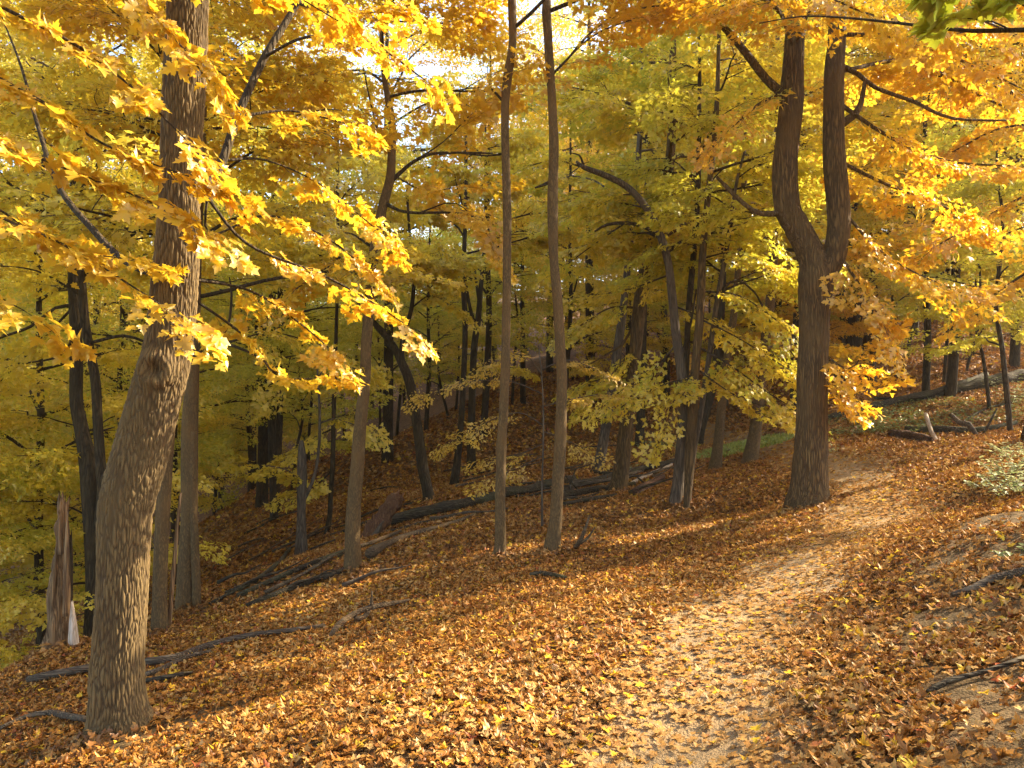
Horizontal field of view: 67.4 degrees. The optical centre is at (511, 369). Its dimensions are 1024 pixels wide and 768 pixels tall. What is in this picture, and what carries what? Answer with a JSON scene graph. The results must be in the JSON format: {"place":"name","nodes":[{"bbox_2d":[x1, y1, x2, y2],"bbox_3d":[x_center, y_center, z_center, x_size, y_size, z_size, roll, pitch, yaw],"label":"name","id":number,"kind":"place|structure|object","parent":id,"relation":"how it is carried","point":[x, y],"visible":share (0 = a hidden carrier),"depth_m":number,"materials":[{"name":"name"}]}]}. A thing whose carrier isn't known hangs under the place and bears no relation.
{"place":"outdoors","nodes":[
{"label":"outdoors","id":0,"kind":"place"},
{"bbox_2d":[0,265,1023,767],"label":"ground","id":1,"kind":"structure","parent":0,"point":[990,703],"depth_m":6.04,"materials":[{"name":"brown plant"}]},
{"bbox_2d":[0,507,46,669],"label":"understory tree","id":2,"kind":"object","parent":1,"relation":"on","point":[7,613],"visible":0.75,"depth_m":9.91,"materials":[{"name":"yellow plant"}]},
{"bbox_2d":[0,6,48,566],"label":"forest tree","id":3,"kind":"object","parent":1,"relation":"on","point":[24,308],"visible":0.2,"depth_m":13.27,"materials":[{"name":"yellow plant"}]},
{"bbox_2d":[0,105,68,580],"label":"forest tree","id":4,"kind":"object","parent":1,"relation":"on","point":[26,468],"visible":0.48,"depth_m":10.98,"materials":[{"name":"yellow plant"}]},
{"bbox_2d":[0,410,84,667],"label":"understory tree","id":5,"kind":"object","parent":1,"relation":"on","point":[34,534],"visible":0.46,"depth_m":11.68,"materials":[{"name":"yellow plant"}]},
{"bbox_2d":[0,709,85,729],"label":"dead branch","id":6,"kind":"object","parent":1,"relation":"on","point":[67,715],"visible":0.85,"depth_m":5.52,"materials":[{"name":"grey wood"}]},
{"bbox_2d":[0,32,88,506],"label":"forest tree","id":7,"kind":"object","parent":1,"relation":"on","point":[2,333],"visible":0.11,"depth_m":17.51,"materials":[{"name":"yellow plant"}]},
{"bbox_2d":[26,664,88,682],"bbox_3d":[-3.999,2.692,6.798,0.607,0.171,0.113,0,0,0],"label":"fallen log","id":8,"kind":"object","parent":1,"relation":"on","point":[52,674],"visible":0.84,"depth_m":6.77,"materials":[{"name":"grey wood"}]},
{"bbox_2d":[0,34,118,475],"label":"forest tree","id":9,"kind":"object","parent":1,"relation":"on","point":[46,407],"visible":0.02,"depth_m":21.42,"materials":[{"name":"yellow plant"}]},
{"bbox_2d":[42,491,78,649],"bbox_3d":[-4.692,2.203,7.982,0.356,1.920,0.436,0,0,-30],"label":"broken snag","id":10,"kind":"object","parent":1,"relation":"on","point":[60,620],"visible":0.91,"depth_m":7.90,"materials":[{"name":"brown wood"}]},
{"bbox_2d":[0,400,174,648],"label":"understory tree","id":11,"kind":"object","parent":1,"relation":"on","point":[27,564],"visible":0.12,"depth_m":14.73,"materials":[{"name":"yellow plant"}]},
{"bbox_2d":[0,0,230,650],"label":"forest tree","id":12,"kind":"object","parent":1,"relation":"on","point":[39,553],"visible":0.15,"depth_m":13.81,"materials":[{"name":"yellow plant"}]},
{"bbox_2d":[0,322,231,636],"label":"understory tree","id":13,"kind":"object","parent":1,"relation":"on","point":[115,405],"visible":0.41,"depth_m":11.81,"materials":[{"name":"yellow plant"}]},
{"bbox_2d":[1,25,241,452],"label":"forest tree","id":14,"kind":"object","parent":1,"relation":"on","point":[95,309],"visible":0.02,"depth_m":25.11,"materials":[{"name":"yellow plant"}]},
{"bbox_2d":[0,78,246,499],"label":"forest tree","id":15,"kind":"object","parent":1,"relation":"on","point":[120,383],"visible":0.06,"depth_m":19.60,"materials":[{"name":"yellow plant"}]},
{"bbox_2d":[0,0,284,637],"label":"dark tree","id":16,"kind":"object","parent":1,"relation":"on","point":[92,463],"visible":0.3,"depth_m":10.88,"materials":[{"name":"yellow plant"}]},
{"bbox_2d":[0,0,286,409],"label":"forest tree","id":17,"kind":"object","parent":1,"relation":"on","point":[115,311],"visible":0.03,"depth_m":21.41,"materials":[{"name":"yellow plant"}]},
{"bbox_2d":[48,336,256,523],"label":"understory tree","id":18,"kind":"object","parent":1,"relation":"on","point":[229,432],"visible":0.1,"depth_m":23.73,"materials":[{"name":"yellow plant"}]},
{"bbox_2d":[0,67,316,586],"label":"forest tree","id":19,"kind":"object","parent":1,"relation":"on","point":[213,374],"visible":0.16,"depth_m":17.12,"materials":[{"name":"yellow plant"}]},
{"bbox_2d":[104,389,235,513],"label":"understory tree","id":20,"kind":"object","parent":1,"relation":"on","point":[207,472],"visible":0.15,"depth_m":28.81,"materials":[{"name":"yellow plant"}]},
{"bbox_2d":[109,393,257,541],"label":"understory tree","id":21,"kind":"object","parent":1,"relation":"on","point":[226,495],"visible":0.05,"depth_m":37.23,"materials":[{"name":"yellow plant"}]},
{"bbox_2d":[0,0,395,371],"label":"maple tree","id":22,"kind":"object","parent":1,"relation":"on","point":[88,257],"visible":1,"depth_m":3.88,"materials":[{"name":"yellow plant"}]},
{"bbox_2d":[0,0,435,629],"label":"slim tree","id":23,"kind":"object","parent":1,"relation":"on","point":[72,16],"visible":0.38,"depth_m":8.48,"materials":[{"name":"yellow plant"}]},
{"bbox_2d":[2,0,461,744],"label":"maple tree","id":24,"kind":"object","parent":1,"relation":"on","point":[132,480],"visible":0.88,"depth_m":4.74,"materials":[{"name":"yellow plant"}]},
{"bbox_2d":[0,13,464,609],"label":"twin stem tree","id":25,"kind":"object","parent":1,"relation":"on","point":[96,205],"visible":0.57,"depth_m":9.25,"materials":[{"name":"yellow plant"}]},
{"bbox_2d":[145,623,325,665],"bbox_3d":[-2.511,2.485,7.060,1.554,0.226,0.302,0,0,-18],"label":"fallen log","id":26,"kind":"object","parent":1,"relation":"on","point":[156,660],"visible":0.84,"depth_m":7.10,"materials":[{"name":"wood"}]},
{"bbox_2d":[177,293,295,514],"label":"forest tree","id":27,"kind":"object","parent":1,"relation":"on","point":[239,479],"visible":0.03,"depth_m":37.36,"materials":[{"name":"yellow plant"}]},
{"bbox_2d":[202,196,312,491],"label":"forest tree","id":28,"kind":"object","parent":1,"relation":"on","point":[250,485],"visible":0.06,"depth_m":30.16,"materials":[{"name":"yellow plant"}]},
{"bbox_2d":[112,0,405,508],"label":"forest tree","id":29,"kind":"object","parent":1,"relation":"on","point":[261,498],"depth_m":25.21,"materials":[{"name":"yellow plant"}]},
{"bbox_2d":[198,242,327,487],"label":"forest tree","id":30,"kind":"object","parent":1,"relation":"on","point":[254,430],"visible":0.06,"depth_m":34.08,"materials":[{"name":"yellow plant"}]},
{"bbox_2d":[198,326,338,467],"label":"understory tree","id":31,"kind":"object","parent":1,"relation":"on","point":[305,428],"visible":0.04,"depth_m":38.04,"materials":[{"name":"yellow plant"}]},
{"bbox_2d":[101,0,443,512],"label":"forest tree","id":32,"kind":"object","parent":1,"relation":"on","point":[271,423],"visible":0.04,"depth_m":22.37,"materials":[{"name":"yellow plant"}]},
{"bbox_2d":[145,76,406,521],"bbox_3d":[-6.131,-1.469,20.047,6.759,11.622,6.280,0,0,-9],"label":"forest tree","id":33,"kind":"object","parent":1,"relation":"on","point":[278,445],"visible":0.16,"depth_m":19.86,"materials":[{"name":"yellow plant"}]},
{"bbox_2d":[236,549,344,596],"bbox_3d":[-2.792,2.639,10.028,0.110,0.264,1.788,0,0,36],"label":"fallen log","id":34,"kind":"object","parent":1,"relation":"on","point":[279,576],"visible":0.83,"depth_m":9.82,"materials":[{"name":"brown wood"}]},
{"bbox_2d":[246,567,344,606],"bbox_3d":[-2.551,2.575,9.164,1.233,0.288,0.145,0,0,-32],"label":"fallen log","id":35,"kind":"object","parent":1,"relation":"on","point":[327,575],"visible":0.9,"depth_m":9.09,"materials":[{"name":"brown wood"}]},
{"bbox_2d":[221,358,395,554],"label":"tree","id":36,"kind":"object","parent":1,"relation":"on","point":[303,492],"visible":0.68,"depth_m":13.93,"materials":[{"name":"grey plant"}]},
{"bbox_2d":[238,285,382,460],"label":"understory tree","id":37,"kind":"object","parent":1,"relation":"on","point":[373,413],"visible":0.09,"depth_m":34.42,"materials":[{"name":"yellow plant"}]},
{"bbox_2d":[225,303,396,501],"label":"understory tree","id":38,"kind":"object","parent":1,"relation":"on","point":[344,444],"visible":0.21,"depth_m":23.95,"materials":[{"name":"yellow plant"}]},
{"bbox_2d":[226,117,482,533],"bbox_3d":[-3.301,-0.788,15.893,5.446,9.008,4.313,0,0,0],"label":"thin tree","id":39,"kind":"object","parent":1,"relation":"on","point":[318,487],"visible":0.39,"depth_m":15.95,"materials":[{"name":"yellow plant"}]},
{"bbox_2d":[232,184,502,500],"bbox_3d":[-2.957,-0.426,15.992,5.887,6.842,5.311,0,0,0],"label":"leaning tree","id":40,"kind":"object","parent":1,"relation":"on","point":[309,256],"visible":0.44,"depth_m":15.89,"materials":[{"name":"yellow plant"}]},
{"bbox_2d":[327,591,409,636],"bbox_3d":[-1.338,2.242,7.198,0.106,0.335,0.937,0,0,42],"label":"dead branch","id":41,"kind":"object","parent":1,"relation":"on","point":[367,609],"visible":0.95,"depth_m":7.12,"materials":[{"name":"brown wood"}]},
{"bbox_2d":[324,287,431,441],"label":"understory tree","id":42,"kind":"object","parent":1,"relation":"on","point":[377,348],"visible":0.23,"depth_m":28.59,"materials":[{"name":"yellow plant"}]},
{"bbox_2d":[360,489,404,537],"bbox_3d":[-2.208,2.524,13.085,0.784,1.001,0.371,0,0,0],"label":"rotten stump","id":43,"kind":"object","parent":1,"relation":"on","point":[381,519],"visible":0.73,"depth_m":13.00,"materials":[{"name":"brown wood"}]},
{"bbox_2d":[268,0,543,462],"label":"forest tree","id":44,"kind":"object","parent":1,"relation":"on","point":[387,419],"visible":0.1,"depth_m":26.07,"materials":[{"name":"yellow plant"}]},
{"bbox_2d":[240,0,579,572],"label":"slender tree","id":45,"kind":"object","parent":1,"relation":"on","point":[480,108],"visible":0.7,"depth_m":9.46,"materials":[{"name":"yellow plant"}]},
{"bbox_2d":[347,239,481,435],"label":"understory tree","id":46,"kind":"object","parent":1,"relation":"on","point":[445,377],"visible":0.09,"depth_m":39.20,"materials":[{"name":"yellow plant"}]},
{"bbox_2d":[365,512,475,558],"bbox_3d":[-1.358,2.420,11.549,0.356,0.174,3.213,0,0,22],"label":"fallen log","id":47,"kind":"object","parent":1,"relation":"on","point":[374,550],"visible":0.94,"depth_m":11.07,"materials":[{"name":"brown wood"}]},
{"bbox_2d":[352,160,501,431],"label":"forest tree","id":48,"kind":"object","parent":1,"relation":"on","point":[428,364],"visible":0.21,"depth_m":30.05,"materials":[{"name":"yellow plant"}]},
{"bbox_2d":[373,269,500,417],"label":"understory tree","id":49,"kind":"object","parent":1,"relation":"on","point":[453,351],"visible":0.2,"depth_m":35.09,"materials":[{"name":"yellow plant"}]},
{"bbox_2d":[411,235,501,409],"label":"forest tree","id":50,"kind":"object","parent":1,"relation":"on","point":[480,353],"visible":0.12,"depth_m":37.98,"materials":[{"name":"yellow plant"}]},
{"bbox_2d":[389,125,548,469],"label":"forest tree","id":51,"kind":"object","parent":1,"relation":"on","point":[515,371],"visible":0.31,"depth_m":22.90,"materials":[{"name":"yellow plant"}]},
{"bbox_2d":[410,205,546,382],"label":"understory tree","id":52,"kind":"object","parent":1,"relation":"on","point":[512,299],"visible":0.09,"depth_m":43.42,"materials":[{"name":"yellow plant"}]},
{"bbox_2d":[370,0,595,436],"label":"forest tree","id":53,"kind":"object","parent":1,"relation":"on","point":[488,281],"visible":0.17,"depth_m":27.03,"materials":[{"name":"yellow plant"}]},
{"bbox_2d":[391,475,576,525],"bbox_3d":[-0.323,2.510,14.688,4.149,0.641,0.703,0,0,-31],"label":"fallen log","id":54,"kind":"object","parent":1,"relation":"on","point":[433,509],"visible":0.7,"depth_m":13.94,"materials":[{"name":"brown wood"}]},
{"bbox_2d":[368,71,603,484],"bbox_3d":[-0.901,-2.070,21.348,5.648,11.001,6.302,0,0,-34],"label":"forest tree","id":55,"kind":"object","parent":1,"relation":"on","point":[440,223],"visible":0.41,"depth_m":20.82,"materials":[{"name":"yellow plant"}]},
{"bbox_2d":[401,345,629,525],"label":"beech sapling","id":56,"kind":"object","parent":1,"relation":"on","point":[579,401],"visible":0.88,"depth_m":11.01,"materials":[{"name":"yellow plant"}]},
{"bbox_2d":[466,212,580,405],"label":"understory tree","id":57,"kind":"object","parent":1,"relation":"on","point":[515,343],"visible":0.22,"depth_m":31.64,"materials":[{"name":"yellow plant"}]},
{"bbox_2d":[460,112,586,403],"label":"forest tree","id":58,"kind":"object","parent":1,"relation":"on","point":[521,304],"visible":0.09,"depth_m":33.08,"materials":[{"name":"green plant"}]},
{"bbox_2d":[466,1,629,372],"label":"forest tree","id":59,"kind":"object","parent":1,"relation":"on","point":[549,359],"visible":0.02,"depth_m":40.48,"materials":[{"name":"yellow plant"}]},
{"bbox_2d":[436,0,660,559],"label":"slim tree","id":60,"kind":"object","parent":1,"relation":"on","point":[500,480],"visible":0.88,"depth_m":8.95,"materials":[{"name":"brown plant"}]},
{"bbox_2d":[482,221,632,379],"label":"understory tree","id":61,"kind":"object","parent":1,"relation":"on","point":[581,289],"visible":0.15,"depth_m":37.35,"materials":[{"name":"yellow plant"}]},
{"bbox_2d":[470,0,651,386],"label":"forest tree","id":62,"kind":"object","parent":1,"relation":"on","point":[588,288],"visible":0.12,"depth_m":34.43,"materials":[{"name":"yellow plant"}]},
{"bbox_2d":[480,44,667,422],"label":"forest tree","id":63,"kind":"object","parent":1,"relation":"on","point":[602,334],"visible":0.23,"depth_m":27.88,"materials":[{"name":"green plant"}]},
{"bbox_2d":[550,272,691,381],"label":"understory tree","id":64,"kind":"object","parent":1,"relation":"on","point":[658,346],"visible":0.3,"depth_m":31.05,"materials":[{"name":"yellow plant"}]},
{"bbox_2d":[488,0,764,469],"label":"grey tree","id":65,"kind":"object","parent":1,"relation":"on","point":[605,429],"visible":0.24,"depth_m":17.94,"materials":[{"name":"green plant"}]},
{"bbox_2d":[492,146,789,505],"bbox_3d":[1.963,-0.586,12.687,4.635,5.904,3.321,0,0,0],"label":"arching tree","id":66,"kind":"object","parent":1,"relation":"on","point":[627,249],"visible":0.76,"depth_m":12.35,"materials":[{"name":"yellow plant"}]},
{"bbox_2d":[535,0,760,551],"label":"slim tree","id":67,"kind":"object","parent":1,"relation":"on","point":[552,542],"visible":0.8,"depth_m":8.95,"materials":[{"name":"brown plant"}]},
{"bbox_2d":[560,25,738,398],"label":"forest tree","id":68,"kind":"object","parent":1,"relation":"on","point":[664,380],"visible":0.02,"depth_m":31.94,"materials":[{"name":"yellow plant"}]},
{"bbox_2d":[543,27,767,445],"bbox_3d":[4.498,-3.368,22.048,7.263,11.698,5.705,0,0,0],"label":"grey tree","id":69,"kind":"object","parent":1,"relation":"on","point":[640,413],"visible":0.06,"depth_m":21.90,"materials":[{"name":"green plant"}]},
{"bbox_2d":[509,0,850,492],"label":"furrowed tree","id":70,"kind":"object","parent":1,"relation":"on","point":[620,475],"visible":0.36,"depth_m":13.88,"materials":[{"name":"yellow plant"}]},
{"bbox_2d":[576,0,849,495],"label":"slim tree","id":71,"kind":"object","parent":1,"relation":"on","point":[636,174],"visible":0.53,"depth_m":12.49,"materials":[{"name":"yellow plant"}]},
{"bbox_2d":[613,69,822,445],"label":"dark tree","id":72,"kind":"object","parent":1,"relation":"on","point":[710,397],"visible":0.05,"depth_m":21.89,"materials":[{"name":"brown plant"}]},
{"bbox_2d":[650,251,789,368],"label":"understory tree","id":73,"kind":"object","parent":1,"relation":"on","point":[730,275],"visible":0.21,"depth_m":25.49,"materials":[{"name":"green plant"}]},
{"bbox_2d":[640,2,826,405],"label":"forest tree","id":74,"kind":"object","parent":1,"relation":"on","point":[713,295],"visible":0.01,"depth_m":25.72,"materials":[{"name":"yellow plant"}]},
{"bbox_2d":[626,133,847,499],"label":"grey sapling","id":75,"kind":"object","parent":1,"relation":"on","point":[674,205],"visible":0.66,"depth_m":11.91,"materials":[{"name":"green plant"}]},
{"bbox_2d":[569,0,920,508],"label":"slim tree","id":76,"kind":"object","parent":1,"relation":"on","point":[695,392],"visible":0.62,"depth_m":11.64,"materials":[{"name":"yellow plant"}]},
{"bbox_2d":[696,432,793,458],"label":"grass","id":77,"kind":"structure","parent":1,"relation":"on","point":[778,438],"depth_m":18.18,"materials":[{"name":"green plant"}]},
{"bbox_2d":[681,239,839,384],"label":"understory tree","id":78,"kind":"object","parent":1,"relation":"on","point":[784,308],"visible":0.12,"depth_m":29.41,"materials":[{"name":"yellow plant"}]},
{"bbox_2d":[643,5,879,468],"bbox_3d":[4.958,-2.883,15.609,4.951,10.503,5.931,0,0,0],"label":"brown tree","id":79,"kind":"object","parent":1,"relation":"on","point":[716,455],"visible":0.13,"depth_m":15.92,"materials":[{"name":"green plant"}]},
{"bbox_2d":[640,1,933,462],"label":"brown tree","id":80,"kind":"object","parent":1,"relation":"on","point":[752,449],"visible":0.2,"depth_m":15.71,"materials":[{"name":"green plant"}]},
{"bbox_2d":[666,0,937,411],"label":"forest tree","id":81,"kind":"object","parent":1,"relation":"on","point":[795,321],"visible":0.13,"depth_m":22.07,"materials":[{"name":"yellow plant"}]},
{"bbox_2d":[587,0,1023,508],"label":"maple tree","id":82,"kind":"object","parent":1,"relation":"on","point":[820,266],"visible":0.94,"depth_m":9.81,"materials":[{"name":"yellow plant"}]},
{"bbox_2d":[728,255,904,388],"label":"understory tree","id":83,"kind":"object","parent":1,"relation":"on","point":[859,325],"visible":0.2,"depth_m":21.71,"materials":[{"name":"yellow plant"}]},
{"bbox_2d":[612,396,1023,467],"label":"ground cover","id":84,"kind":"object","parent":1,"relation":"on","point":[882,426],"visible":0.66,"depth_m":18.32,"materials":[{"name":"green plant"}]},
{"bbox_2d":[775,256,887,380],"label":"understory tree","id":85,"kind":"object","parent":1,"relation":"on","point":[836,322],"visible":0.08,"depth_m":25.97,"materials":[{"name":"yellow plant"}]},
{"bbox_2d":[721,2,1008,382],"bbox_3d":[12.452,-9.497,28.313,9.666,21.211,10.529,0,0,10],"label":"forest tree","id":86,"kind":"object","parent":1,"relation":"on","point":[842,339],"visible":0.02,"depth_m":28.84,"materials":[{"name":"yellow plant"}]},
{"bbox_2d":[759,0,1023,49],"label":"green tree","id":87,"kind":"object","parent":1,"relation":"on","point":[936,22],"visible":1,"depth_m":3.46,"materials":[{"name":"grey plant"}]},
{"bbox_2d":[787,60,1004,388],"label":"dark tree","id":88,"kind":"object","parent":1,"relation":"on","point":[854,341],"visible":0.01,"depth_m":25.78,"materials":[{"name":"yellow plant"}]},
{"bbox_2d":[815,167,978,377],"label":"understory tree","id":89,"kind":"object","parent":1,"relation":"on","point":[833,317],"visible":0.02,"depth_m":27.79,"materials":[{"name":"yellow plant"}]},
{"bbox_2d":[801,0,1023,390],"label":"forest tree","id":90,"kind":"object","parent":1,"relation":"on","point":[926,372],"visible":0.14,"depth_m":21.53,"materials":[{"name":"yellow plant"}]},
{"bbox_2d":[828,369,1023,418],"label":"fallen log","id":91,"kind":"object","parent":1,"relation":"on","point":[976,383],"visible":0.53,"depth_m":21.21,"materials":[{"name":"brown wood"}]},
{"bbox_2d":[844,4,1023,440],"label":"dark tree","id":92,"kind":"object","parent":1,"relation":"on","point":[958,151],"visible":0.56,"depth_m":11.49,"materials":[{"name":"plant"}]},
{"bbox_2d":[846,0,1023,396],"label":"forest tree","id":93,"kind":"object","parent":1,"relation":"on","point":[952,375],"visible":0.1,"depth_m":20.85,"materials":[{"name":"yellow plant"}]},
{"bbox_2d":[847,6,1023,367],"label":"forest tree","id":94,"kind":"object","parent":1,"relation":"on","point":[1014,355],"visible":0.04,"depth_m":25.68,"materials":[{"name":"yellow plant"}]},
{"bbox_2d":[864,110,1023,430],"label":"understory tree","id":95,"kind":"object","parent":1,"relation":"on","point":[975,189],"visible":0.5,"depth_m":15.06,"materials":[{"name":"yellow plant"}]},
{"bbox_2d":[875,178,1023,382],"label":"understory tree","id":96,"kind":"object","parent":1,"relation":"on","point":[946,342],"visible":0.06,"depth_m":23.02,"materials":[{"name":"yellow plant"}]},
{"bbox_2d":[878,0,1023,114],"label":"forest tree","id":97,"kind":"object","parent":1,"relation":"on","point":[1014,69],"visible":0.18,"depth_m":20.37,"materials":[{"name":"yellow plant"}]},
{"bbox_2d":[881,199,1023,410],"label":"understory tree","id":98,"kind":"object","parent":1,"relation":"on","point":[935,350],"visible":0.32,"depth_m":18.61,"materials":[{"name":"yellow plant"}]},
{"bbox_2d":[904,421,1017,432],"bbox_3d":[9.688,1.242,16.509,2.195,0.294,0.781,0,0,21],"label":"fallen log","id":99,"kind":"object","parent":1,"relation":"on","point":[945,429],"visible":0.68,"depth_m":16.38,"materials":[{"name":"grey wood"}]},
{"bbox_2d":[926,655,1023,694],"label":"dead branch","id":100,"kind":"object","parent":1,"relation":"on","point":[946,682],"visible":0.99,"depth_m":3.19,"materials":[{"name":"grey wood"}]},
{"bbox_2d":[951,567,1023,596],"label":"dead branch","id":101,"kind":"object","parent":1,"relation":"on","point":[1009,574],"visible":0.97,"depth_m":4.34,"materials":[{"name":"grey wood"}]},
{"bbox_2d":[975,470,1023,495],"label":"bank plant","id":102,"kind":"object","parent":1,"relation":"on","point":[1018,482],"visible":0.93,"depth_m":7.50,"materials":[{"name":"green plant"}]},
{"bbox_2d":[0,0,1023,318],"label":"sky","id":103,"kind":"structure","parent":0,"point":[425,69],"materials":[{"name":"white"}]},
{"bbox_2d":[551,414,932,767],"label":"path","id":104,"kind":"structure","parent":0,"point":[704,756],"depth_m":4.21,"materials":[{"name":"beige soil"}]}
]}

